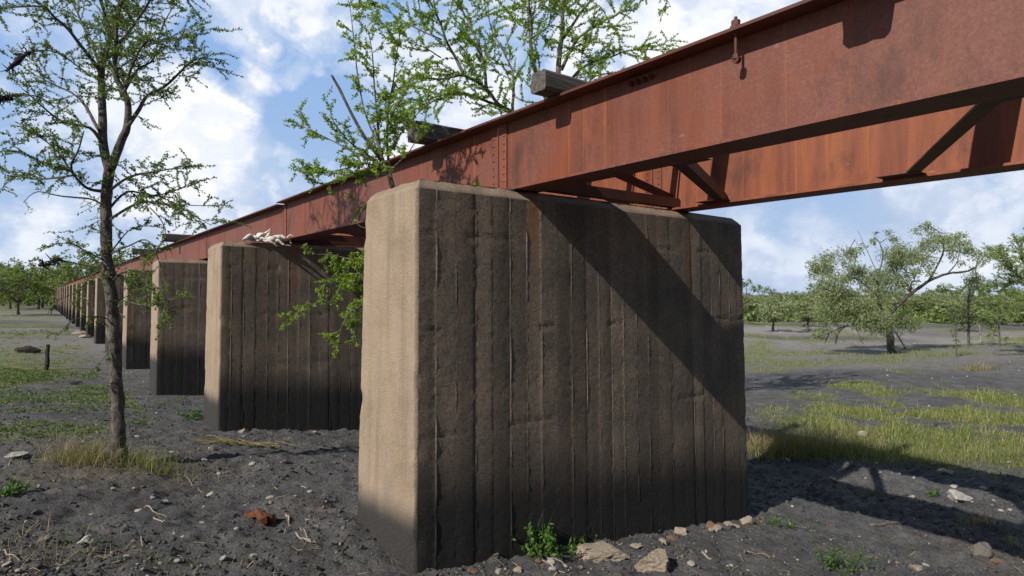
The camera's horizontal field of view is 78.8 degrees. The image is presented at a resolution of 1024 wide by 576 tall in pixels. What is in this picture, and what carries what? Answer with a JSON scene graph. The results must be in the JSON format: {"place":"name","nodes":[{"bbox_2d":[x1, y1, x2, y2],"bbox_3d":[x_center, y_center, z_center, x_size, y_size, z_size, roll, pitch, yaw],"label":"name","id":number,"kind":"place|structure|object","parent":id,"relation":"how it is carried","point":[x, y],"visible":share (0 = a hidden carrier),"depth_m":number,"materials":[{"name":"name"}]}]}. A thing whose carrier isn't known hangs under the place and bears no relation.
{"place":"outdoors","nodes":[
{"label":"outdoors","id":0,"kind":"place"},
{"bbox_2d":[0,295,1023,575],"bbox_3d":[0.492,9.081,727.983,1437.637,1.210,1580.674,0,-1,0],"label":"ground","id":1,"kind":"structure","parent":0,"point":[124,501],"depth_m":6.80,"materials":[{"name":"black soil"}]},
{"bbox_2d":[0,269,24,303],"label":"tree","id":2,"kind":"object","parent":1,"relation":"on","point":[7,280],"visible":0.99,"depth_m":58.50,"materials":[{"name":"green plant"}]},
{"bbox_2d":[4,451,27,457],"bbox_3d":[-5.030,1.691,6.327,0.193,0.059,0.096,0,-1,-29],"label":"stone","id":3,"kind":"object","parent":1,"relation":"on","point":[12,454],"visible":0.94,"depth_m":6.30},
{"bbox_2d":[0,476,34,497],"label":"weed plant","id":4,"kind":"object","parent":1,"relation":"on","point":[4,493],"visible":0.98,"depth_m":4.92,"materials":[{"name":"green plant"}]},
{"bbox_2d":[0,257,36,297],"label":"tree","id":5,"kind":"object","parent":1,"relation":"on","point":[18,263],"visible":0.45,"depth_m":79.07,"materials":[{"name":"green plant"}]},
{"bbox_2d":[0,264,45,308],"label":"tree","id":6,"kind":"object","parent":1,"relation":"on","point":[38,278],"visible":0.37,"depth_m":85.41,"materials":[{"name":"green plant"}]},
{"bbox_2d":[0,262,48,307],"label":"tree","id":7,"kind":"object","parent":1,"relation":"on","point":[3,265],"visible":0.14,"depth_m":90.38,"materials":[{"name":"green plant"}]},
{"bbox_2d":[14,345,40,352],"bbox_3d":[-16.950,2.163,21.809,0.837,0.309,0.292,0,-1,0],"label":"charred log","id":8,"kind":"object","parent":1,"relation":"on","point":[28,349],"visible":0.94,"depth_m":21.72,"materials":[{"name":"brown wood"}]},
{"bbox_2d":[0,264,58,314],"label":"tree","id":9,"kind":"object","parent":1,"relation":"on","point":[49,282],"visible":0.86,"depth_m":61.80,"materials":[{"name":"green plant"}]},
{"bbox_2d":[8,263,65,307],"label":"tree","id":10,"kind":"object","parent":1,"relation":"on","point":[42,301],"visible":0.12,"depth_m":94.93,"materials":[{"name":"green plant"}]},
{"bbox_2d":[13,261,65,308],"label":"tree","id":11,"kind":"object","parent":1,"relation":"on","point":[46,293],"visible":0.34,"depth_m":87.48,"materials":[{"name":"green plant"}]},
{"bbox_2d":[43,344,49,369],"bbox_3d":[-12.752,1.946,17.087,0.169,0.803,0.130,0,-1,0],"label":"stub post","id":12,"kind":"object","parent":1,"relation":"on","point":[47,360],"visible":0.88,"depth_m":17.06,"materials":[{"name":"brown wood"}]},
{"bbox_2d":[63,286,65,316],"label":"bridge pier","id":13,"kind":"structure","parent":1,"relation":"on","point":[64,313],"depth_m":59.18,"materials":[{"name":"concrete"}]},
{"bbox_2d":[66,285,68,318],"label":"bridge pier","id":14,"kind":"structure","parent":1,"relation":"on","point":[67,294],"depth_m":54.62,"materials":[{"name":"concrete"}]},
{"bbox_2d":[51,272,85,292],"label":"tree","id":15,"kind":"object","parent":1,"relation":"on","point":[60,284],"visible":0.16,"depth_m":79.86,"materials":[{"name":"green plant"}]},
{"bbox_2d":[68,284,71,320],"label":"bridge pier","id":16,"kind":"structure","parent":1,"relation":"on","point":[70,302],"depth_m":50.05,"materials":[{"name":"concrete"}]},
{"bbox_2d":[71,283,75,323],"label":"bridge pier","id":17,"kind":"structure","parent":1,"relation":"on","point":[73,307],"depth_m":45.47,"materials":[{"name":"concrete"}]},
{"bbox_2d":[47,251,100,279],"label":"tree","id":18,"kind":"object","parent":1,"relation":"on","point":[83,261],"visible":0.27,"depth_m":87.25,"materials":[{"name":"green plant"}]},
{"bbox_2d":[0,423,154,469],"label":"grass tuft","id":19,"kind":"object","parent":1,"relation":"on","point":[84,454],"visible":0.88,"depth_m":5.99,"materials":[{"name":"plant"}]},
{"bbox_2d":[75,282,80,326],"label":"bridge pier","id":20,"kind":"structure","parent":1,"relation":"on","point":[77,315],"depth_m":40.91,"materials":[{"name":"concrete"}]},
{"bbox_2d":[0,326,157,439],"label":"ground weeds","id":21,"kind":"object","parent":1,"relation":"on","point":[42,375],"visible":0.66,"depth_m":12.66,"materials":[{"name":"green plant"}]},
{"bbox_2d":[80,281,86,330],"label":"bridge pier","id":22,"kind":"structure","parent":1,"relation":"on","point":[83,305],"depth_m":36.35,"materials":[{"name":"concrete"}]},
{"bbox_2d":[77,534,97,543],"bbox_3d":[-2.835,1.694,4.163,0.116,0.085,0.087,0,-1,-39],"label":"stone","id":23,"kind":"object","parent":1,"relation":"on","point":[89,538],"visible":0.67,"depth_m":4.16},
{"bbox_2d":[49,523,126,556],"bbox_3d":[-2.763,1.678,4.157,0.725,0.160,0.268,0,-1,12],"label":"weed plant","id":24,"kind":"object","parent":1,"relation":"on","point":[84,534],"visible":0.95,"depth_m":4.14,"materials":[{"name":"green plant"}]},
{"bbox_2d":[86,279,94,336],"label":"bridge pier","id":25,"kind":"structure","parent":1,"relation":"on","point":[90,310],"depth_m":31.79,"materials":[{"name":"concrete"}]},
{"bbox_2d":[51,248,136,277],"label":"tree","id":26,"kind":"object","parent":1,"relation":"on","point":[88,268],"visible":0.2,"depth_m":78.73,"materials":[{"name":"green plant"}]},
{"bbox_2d":[94,276,105,343],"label":"bridge pier","id":27,"kind":"structure","parent":1,"relation":"on","point":[100,330],"depth_m":27.22,"materials":[{"name":"concrete"}]},
{"bbox_2d":[105,273,123,352],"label":"bridge pier","id":28,"kind":"structure","parent":1,"relation":"on","point":[119,285],"depth_m":22.79,"materials":[{"name":"concrete"}]},
{"bbox_2d":[1,511,228,574],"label":"grass tuft","id":29,"kind":"object","parent":1,"relation":"on","point":[72,548],"visible":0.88,"depth_m":4.00,"materials":[{"name":"plant"}]},
{"bbox_2d":[27,437,220,485],"bbox_3d":[-3.788,1.655,6.056,1.931,0.586,0.733,0,-1,-11],"label":"grass tuft","id":30,"kind":"object","parent":1,"relation":"on","point":[150,461],"visible":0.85,"depth_m":6.06,"materials":[{"name":"plant"}]},
{"bbox_2d":[0,0,250,462],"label":"thorny tree","id":31,"kind":"object","parent":1,"relation":"on","point":[113,21],"visible":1,"depth_m":6.04,"materials":[{"name":"green plant"}]},
{"bbox_2d":[0,91,15,107],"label":"debris clump","id":32,"kind":"object","parent":31,"relation":"hanging from","point":[7,98],"visible":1,"depth_m":5.70,"materials":[{"name":"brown wood"}]},
{"bbox_2d":[0,43,37,74],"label":"debris clump","id":33,"kind":"object","parent":31,"relation":"hanging from","point":[19,59],"visible":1,"depth_m":5.69,"materials":[{"name":"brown wood"}]},
{"bbox_2d":[38,253,63,271],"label":"debris clump","id":34,"kind":"object","parent":31,"relation":"hanging from","point":[49,264],"visible":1,"depth_m":5.69,"materials":[{"name":"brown wood"}]},
{"bbox_2d":[122,268,152,368],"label":"bridge pier","id":35,"kind":"structure","parent":1,"relation":"on","point":[136,335],"depth_m":18.15,"materials":[{"name":"concrete"}]},
{"bbox_2d":[122,257,139,270],"bbox_3d":[-14.997,-0.843,26.446,2.242,0.614,5.742,0,-1,-37],"label":"bridge span","id":36,"kind":"object","parent":35,"relation":"on","point":[134,264],"visible":0.13,"depth_m":25.22,"materials":[{"name":"metal"}]},
{"bbox_2d":[137,248,164,267],"bbox_3d":[-11.511,-0.876,21.872,2.242,0.635,5.743,0,-1,-37],"label":"bridge span","id":37,"kind":"object","parent":35,"relation":"on","point":[161,254],"visible":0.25,"depth_m":20.71,"materials":[{"name":"metal"}]},
{"bbox_2d":[131,248,152,254],"bbox_3d":[-12.339,-1.292,23.050,2.950,0.218,0.249,0,-1,-37],"label":"railway sleeper","id":38,"kind":"object","parent":37,"relation":"on","point":[142,251],"visible":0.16,"depth_m":22.23,"materials":[{"name":"grey wood"}]},
{"bbox_2d":[149,259,207,395],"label":"bridge pier","id":39,"kind":"structure","parent":1,"relation":"on","point":[177,360],"depth_m":13.70,"materials":[{"name":"concrete"}]},
{"bbox_2d":[163,233,205,259],"bbox_3d":[-8.026,-0.925,17.298,2.242,0.635,5.742,0,-1,-37],"label":"bridge span","id":40,"kind":"object","parent":39,"relation":"on","point":[192,247],"visible":0.32,"depth_m":15.96,"materials":[{"name":"metal"}]},
{"bbox_2d":[162,233,191,241],"bbox_3d":[-8.227,-1.349,17.654,2.950,0.217,0.247,0,-1,-37],"label":"railway sleeper","id":41,"kind":"object","parent":40,"relation":"on","point":[172,237],"visible":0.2,"depth_m":16.82,"materials":[{"name":"grey wood"}]},
{"bbox_2d":[151,552,217,574],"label":"weed plant","id":42,"kind":"object","parent":1,"relation":"on","point":[170,560],"visible":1,"depth_m":3.91,"materials":[{"name":"green plant"}]},
{"bbox_2d":[173,407,203,419],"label":"weed plant","id":43,"kind":"object","parent":1,"relation":"on","point":[197,411],"visible":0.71,"depth_m":9.87,"materials":[{"name":"green plant"}]},
{"bbox_2d":[185,435,299,448],"bbox_3d":[-3.354,1.910,7.734,1.422,0.172,0.620,0,-1,0],"label":"straw heap","id":44,"kind":"object","parent":1,"relation":"on","point":[231,441],"visible":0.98,"depth_m":7.66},
{"bbox_2d":[244,508,275,524],"bbox_3d":[-2.029,1.836,5.041,0.292,0.119,0.156,0,-1,38],"label":"wood chunk","id":45,"kind":"object","parent":1,"relation":"on","point":[263,517],"visible":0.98,"depth_m":4.97,"materials":[{"name":"wood"}]},
{"bbox_2d":[203,241,363,431],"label":"bridge pier","id":46,"kind":"structure","parent":1,"relation":"on","point":[262,371],"depth_m":9.34,"materials":[{"name":"concrete"}]},
{"bbox_2d":[242,228,292,245],"bbox_3d":[-3.626,-0.763,9.309,0.744,0.295,0.252,0,-1,-25],"label":"driftwood","id":47,"kind":"object","parent":46,"relation":"on","point":[265,237],"visible":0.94,"depth_m":9.24,"materials":[{"name":"wood"}]},
{"bbox_2d":[200,204,364,259],"bbox_3d":[-4.541,-0.969,12.724,2.242,0.635,5.742,0,-1,-37],"label":"bridge span","id":48,"kind":"object","parent":46,"relation":"on","point":[265,219],"visible":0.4,"depth_m":11.05,"materials":[{"name":"metal"}]},
{"bbox_2d":[295,528,316,543],"bbox_3d":[-1.532,1.834,4.605,0.062,0.053,0.374,0,-1,-36],"label":"stick","id":49,"kind":"object","parent":1,"relation":"on","point":[304,538],"visible":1,"depth_m":4.57,"materials":[{"name":"brown wood"}]},
{"bbox_2d":[277,0,464,357],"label":"sapling","id":50,"kind":"object","parent":1,"relation":"on","point":[378,151],"visible":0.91,"depth_m":5.35,"materials":[{"name":"green plant"}]},
{"bbox_2d":[0,397,1022,575],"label":"plant litter","id":51,"kind":"object","parent":1,"relation":"on","point":[347,543],"visible":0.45,"depth_m":4.56,"materials":[{"name":"plant"}]},
{"bbox_2d":[336,0,687,126],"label":"airy tree","id":52,"kind":"object","parent":1,"relation":"on","point":[464,34],"visible":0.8,"depth_m":10.71,"materials":[{"name":"green plant"}]},
{"bbox_2d":[0,289,1023,324],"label":"distant scrub","id":53,"kind":"object","parent":1,"relation":"on","point":[930,315],"visible":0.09,"depth_m":53.39,"materials":[{"name":"plant"}]},
{"bbox_2d":[0,394,1023,575],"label":"soil clods","id":54,"kind":"object","parent":1,"relation":"on","point":[113,554],"visible":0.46,"depth_m":5.19,"materials":[{"name":"soil"}]},
{"bbox_2d":[511,521,578,561],"bbox_3d":[0.154,1.920,4.853,0.786,0.351,0.528,0,-1,20],"label":"weed plant","id":55,"kind":"object","parent":1,"relation":"on","point":[551,543],"visible":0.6,"depth_m":4.73,"materials":[{"name":"green plant"}]},
{"bbox_2d":[357,179,748,574],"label":"bridge pier","id":56,"kind":"structure","parent":1,"relation":"on","point":[570,367],"depth_m":4.94,"materials":[{"name":"concrete"}]},
{"bbox_2d":[276,121,652,242],"bbox_3d":[-1.056,-1.043,8.151,2.243,0.635,5.742,0,-1,-37],"label":"bridge span","id":57,"kind":"object","parent":56,"relation":"on","point":[469,156],"visible":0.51,"depth_m":6.80,"materials":[{"name":"metal"}]},
{"bbox_2d":[407,120,464,144],"bbox_3d":[0.236,-1.466,6.762,2.950,0.183,0.208,0,-1,-37],"label":"railway sleeper","id":58,"kind":"object","parent":57,"relation":"on","point":[439,132],"visible":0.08,"depth_m":5.91,"materials":[{"name":"grey wood"}]},
{"bbox_2d":[488,0,1023,211],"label":"bridge span","id":59,"kind":"object","parent":56,"relation":"on","point":[805,98],"visible":0.94,"depth_m":3.73,"materials":[{"name":"metal"}]},
{"bbox_2d":[531,69,587,97],"bbox_3d":[1.361,-1.464,5.335,2.950,0.150,0.172,0,-1,-37],"label":"railway sleeper","id":60,"kind":"object","parent":59,"relation":"on","point":[546,83],"visible":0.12,"depth_m":4.46,"materials":[{"name":"grey wood"}]},
{"bbox_2d":[575,540,629,561],"bbox_3d":[0.693,2.070,4.870,0.407,0.134,0.286,3,10,-17],"label":"rock","id":61,"kind":"object","parent":1,"relation":"on","point":[599,551],"visible":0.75,"depth_m":4.80,"materials":[{"name":"stone"}]},
{"bbox_2d":[634,548,669,571],"bbox_3d":[1.037,2.033,4.620,0.263,0.155,0.181,0,-1,11],"label":"concrete chunk","id":62,"kind":"object","parent":1,"relation":"on","point":[655,560],"visible":0.91,"depth_m":4.55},
{"bbox_2d":[666,535,679,541],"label":"rubble stone","id":63,"kind":"object","parent":1,"relation":"on","point":[672,537],"visible":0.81,"depth_m":5.47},
{"bbox_2d":[674,527,686,534],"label":"stone","id":64,"kind":"object","parent":1,"relation":"on","point":[680,530],"visible":0.76,"depth_m":5.73,"materials":[{"name":"stone"}]},
{"bbox_2d":[740,516,753,524],"bbox_3d":[2.375,2.376,6.297,0.138,0.132,0.110,0,-1,10],"label":"stone","id":65,"kind":"object","parent":1,"relation":"on","point":[747,520],"visible":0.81,"depth_m":6.27,"materials":[{"name":"stone"}]},
{"bbox_2d":[742,290,757,314],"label":"tree","id":66,"kind":"object","parent":1,"relation":"on","point":[745,300],"visible":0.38,"depth_m":47.32,"materials":[{"name":"green plant"}]},
{"bbox_2d":[742,278,766,301],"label":"tree","id":67,"kind":"object","parent":1,"relation":"on","point":[753,287],"visible":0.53,"depth_m":101.77,"materials":[{"name":"green plant"}]},
{"bbox_2d":[747,298,781,321],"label":"tree","id":68,"kind":"object","parent":1,"relation":"on","point":[755,309],"visible":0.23,"depth_m":52.48,"materials":[{"name":"green plant"}]},
{"bbox_2d":[761,285,787,297],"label":"tree","id":69,"kind":"object","parent":1,"relation":"on","point":[771,291],"visible":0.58,"depth_m":97.29,"materials":[{"name":"green plant"}]},
{"bbox_2d":[751,295,799,330],"bbox_3d":[16.674,1.687,39.405,2.638,2.507,4.364,0,-1,-19],"label":"tree","id":70,"kind":"object","parent":1,"relation":"on","point":[768,312],"visible":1,"depth_m":39.33,"materials":[{"name":"green plant"}]},
{"bbox_2d":[756,513,796,528],"bbox_3d":[2.673,2.367,6.346,0.400,0.170,0.326,0,-1,0],"label":"weed plant","id":71,"kind":"object","parent":1,"relation":"on","point":[778,524],"visible":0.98,"depth_m":6.31,"materials":[{"name":"green plant"}]},
{"bbox_2d":[772,291,809,302],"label":"tree","id":72,"kind":"object","parent":1,"relation":"on","point":[792,295],"visible":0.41,"depth_m":62.84,"materials":[{"name":"green plant"}]},
{"bbox_2d":[790,293,826,330],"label":"tree","id":73,"kind":"object","parent":1,"relation":"on","point":[806,304],"visible":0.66,"depth_m":40.64,"materials":[{"name":"green plant"}]},
{"bbox_2d":[747,427,934,464],"bbox_3d":[4.660,2.353,9.433,3.577,0.438,1.502,0,-1,0],"label":"grass tuft","id":74,"kind":"object","parent":1,"relation":"on","point":[804,451],"visible":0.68,"depth_m":9.25,"materials":[{"name":"plant"}]},
{"bbox_2d":[745,415,943,463],"bbox_3d":[4.650,2.263,9.486,3.964,0.646,1.915,0,-1,0],"label":"grass tuft","id":75,"kind":"object","parent":1,"relation":"on","point":[787,440],"visible":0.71,"depth_m":9.43,"materials":[{"name":"grass"}]},
{"bbox_2d":[809,539,884,575],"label":"weed plant","id":76,"kind":"object","parent":1,"relation":"on","point":[832,557],"visible":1,"depth_m":4.97,"materials":[{"name":"green plant"}]},
{"bbox_2d":[849,278,892,299],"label":"tree","id":77,"kind":"object","parent":1,"relation":"on","point":[857,290],"visible":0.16,"depth_m":84.34,"materials":[{"name":"green plant"}]},
{"bbox_2d":[869,298,898,321],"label":"tree","id":78,"kind":"object","parent":1,"relation":"on","point":[887,305],"visible":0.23,"depth_m":49.58,"materials":[{"name":"green plant"}]},
{"bbox_2d":[868,521,905,527],"bbox_3d":[3.931,2.474,6.531,0.426,0.063,0.048,0,-1,-10],"label":"stick","id":79,"kind":"object","parent":1,"relation":"on","point":[874,524],"visible":1,"depth_m":6.51,"materials":[{"name":"grey wood"}]},
{"bbox_2d":[869,290,907,307],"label":"tree","id":80,"kind":"object","parent":1,"relation":"on","point":[897,297],"visible":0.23,"depth_m":59.16,"materials":[{"name":"green plant"}]},
{"bbox_2d":[755,440,1023,469],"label":"grass tuft","id":81,"kind":"object","parent":1,"relation":"on","point":[916,458],"visible":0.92,"depth_m":9.04,"materials":[{"name":"plant"}]},
{"bbox_2d":[879,493,907,501],"bbox_3d":[4.594,2.531,7.522,0.414,0.080,0.050,0,-1,-17],"label":"plank piece","id":82,"kind":"object","parent":1,"relation":"on","point":[887,498],"visible":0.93,"depth_m":7.51,"materials":[{"name":"brown wood"}]},
{"bbox_2d":[804,220,995,352],"bbox_3d":[17.081,-0.041,27.040,8.956,6.025,3.875,0,-1,0],"label":"olive grey tree","id":83,"kind":"object","parent":1,"relation":"on","point":[875,317],"visible":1,"depth_m":27.01,"materials":[{"name":"green plant"}]},
{"bbox_2d":[895,284,936,296],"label":"tree","id":84,"kind":"object","parent":1,"relation":"on","point":[924,293],"visible":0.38,"depth_m":86.36,"materials":[{"name":"green plant"}]},
{"bbox_2d":[909,564,923,570],"bbox_3d":[3.394,2.348,5.221,0.094,0.058,0.088,0,-1,-6],"label":"stone","id":85,"kind":"object","parent":1,"relation":"on","point":[917,567],"visible":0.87,"depth_m":5.20,"materials":[{"name":"stone"}]},
{"bbox_2d":[902,293,932,315],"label":"tree","id":86,"kind":"object","parent":1,"relation":"on","point":[918,301],"visible":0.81,"depth_m":56.38,"materials":[{"name":"green plant"}]},
{"bbox_2d":[906,296,945,310],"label":"tree","id":87,"kind":"object","parent":1,"relation":"on","point":[933,302],"visible":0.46,"depth_m":57.36,"materials":[{"name":"green plant"}]},
{"bbox_2d":[923,487,939,497],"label":"weed plant","id":88,"kind":"object","parent":1,"relation":"on","point":[936,493],"visible":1,"depth_m":7.50,"materials":[{"name":"green plant"}]},
{"bbox_2d":[928,292,954,315],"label":"tree","id":89,"kind":"object","parent":1,"relation":"on","point":[939,297],"visible":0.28,"depth_m":58.76,"materials":[{"name":"green plant"}]},
{"bbox_2d":[937,468,953,474],"bbox_3d":[5.810,2.460,8.357,0.212,0.076,0.097,0,-1,6],"label":"stone","id":90,"kind":"object","parent":1,"relation":"on","point":[946,471],"visible":1,"depth_m":8.34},
{"bbox_2d":[931,283,967,299],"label":"tree","id":91,"kind":"object","parent":1,"relation":"on","point":[956,292],"visible":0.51,"depth_m":95.10,"materials":[{"name":"green plant"}]},
{"bbox_2d":[932,292,966,301],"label":"tree","id":92,"kind":"object","parent":1,"relation":"on","point":[957,299],"visible":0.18,"depth_m":62.49,"materials":[{"name":"green plant"}]},
{"bbox_2d":[934,283,967,299],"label":"tree","id":93,"kind":"object","parent":1,"relation":"on","point":[938,286],"visible":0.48,"depth_m":96.74,"materials":[{"name":"green plant"}]},
{"bbox_2d":[949,306,966,356],"bbox_3d":[17.631,1.768,24.756,0.539,2.106,0.651,0,-1,-29],"label":"young tree","id":94,"kind":"object","parent":1,"relation":"on","point":[957,322],"visible":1,"depth_m":24.73,"materials":[{"name":"green plant"}]},
{"bbox_2d":[947,489,972,501],"bbox_3d":[5.337,2.486,7.420,0.308,0.179,0.214,0,-1,-11],"label":"stone","id":95,"kind":"object","parent":1,"relation":"on","point":[955,495],"visible":0.9,"depth_m":7.37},
{"bbox_2d":[939,301,984,331],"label":"tree","id":96,"kind":"object","parent":1,"relation":"on","point":[974,307],"visible":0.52,"depth_m":42.98,"materials":[{"name":"green plant"}]},
{"bbox_2d":[950,263,991,345],"bbox_3d":[22.079,0.830,29.894,2.344,4.109,1.626,0,-1,-31],"label":"tree","id":97,"kind":"object","parent":1,"relation":"on","point":[967,310],"visible":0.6,"depth_m":29.94,"materials":[{"name":"green plant"}]},
{"bbox_2d":[940,360,1011,370],"bbox_3d":[14.866,2.502,20.175,2.224,0.404,1.426,0,-1,0],"label":"grass tuft","id":98,"kind":"object","parent":1,"relation":"on","point":[979,367],"visible":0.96,"depth_m":20.16,"materials":[{"name":"plant"}]},
{"bbox_2d":[957,507,1002,530],"bbox_3d":[4.952,2.424,6.610,0.463,0.246,0.533,0,-1,37],"label":"grass tuft","id":99,"kind":"object","parent":1,"relation":"on","point":[980,520],"visible":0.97,"depth_m":6.58,"materials":[{"name":"plant"}]},
{"bbox_2d":[963,294,996,309],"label":"tree","id":100,"kind":"object","parent":1,"relation":"on","point":[979,303],"visible":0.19,"depth_m":56.66,"materials":[{"name":"green plant"}]},
{"bbox_2d":[969,542,992,557],"bbox_3d":[4.401,2.456,5.851,0.179,0.151,0.224,0,-1,38],"label":"stone","id":101,"kind":"object","parent":1,"relation":"on","point":[982,548],"visible":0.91,"depth_m":5.81,"materials":[{"name":"stone"}]},
{"bbox_2d":[980,293,1009,345],"bbox_3d":[23.108,1.492,29.862,1.688,2.724,1.037,0,-1,-35],"label":"tree","id":102,"kind":"object","parent":1,"relation":"on","point":[991,325],"visible":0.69,"depth_m":29.70,"materials":[{"name":"green plant"}]},
{"bbox_2d":[972,279,1017,296],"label":"tree","id":103,"kind":"object","parent":1,"relation":"on","point":[990,280],"visible":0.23,"depth_m":94.19,"materials":[{"name":"green plant"}]},
{"bbox_2d":[989,558,1004,562],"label":"stone","id":104,"kind":"object","parent":1,"relation":"on","point":[995,560],"visible":1,"depth_m":5.54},
{"bbox_2d":[976,228,1023,323],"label":"feathery tree","id":105,"kind":"object","parent":1,"relation":"on","point":[1001,257],"visible":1,"depth_m":24.04,"materials":[{"name":"green plant"}]},
{"bbox_2d":[984,293,1023,326],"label":"tree","id":106,"kind":"object","parent":1,"relation":"on","point":[1020,308],"visible":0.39,"depth_m":50.22,"materials":[{"name":"green plant"}]},
{"bbox_2d":[991,525,1023,549],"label":"grass tuft","id":107,"kind":"object","parent":1,"relation":"on","point":[1010,540],"visible":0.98,"depth_m":6.08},
{"bbox_2d":[0,0,1023,294],"label":"sky","id":108,"kind":"structure","parent":0,"point":[289,51],"materials":[{"name":"blue"}]},
{"bbox_2d":[744,333,1023,478],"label":"grass","id":109,"kind":"structure","parent":0,"point":[975,417],"depth_m":11.96,"materials":[{"name":"plant"}]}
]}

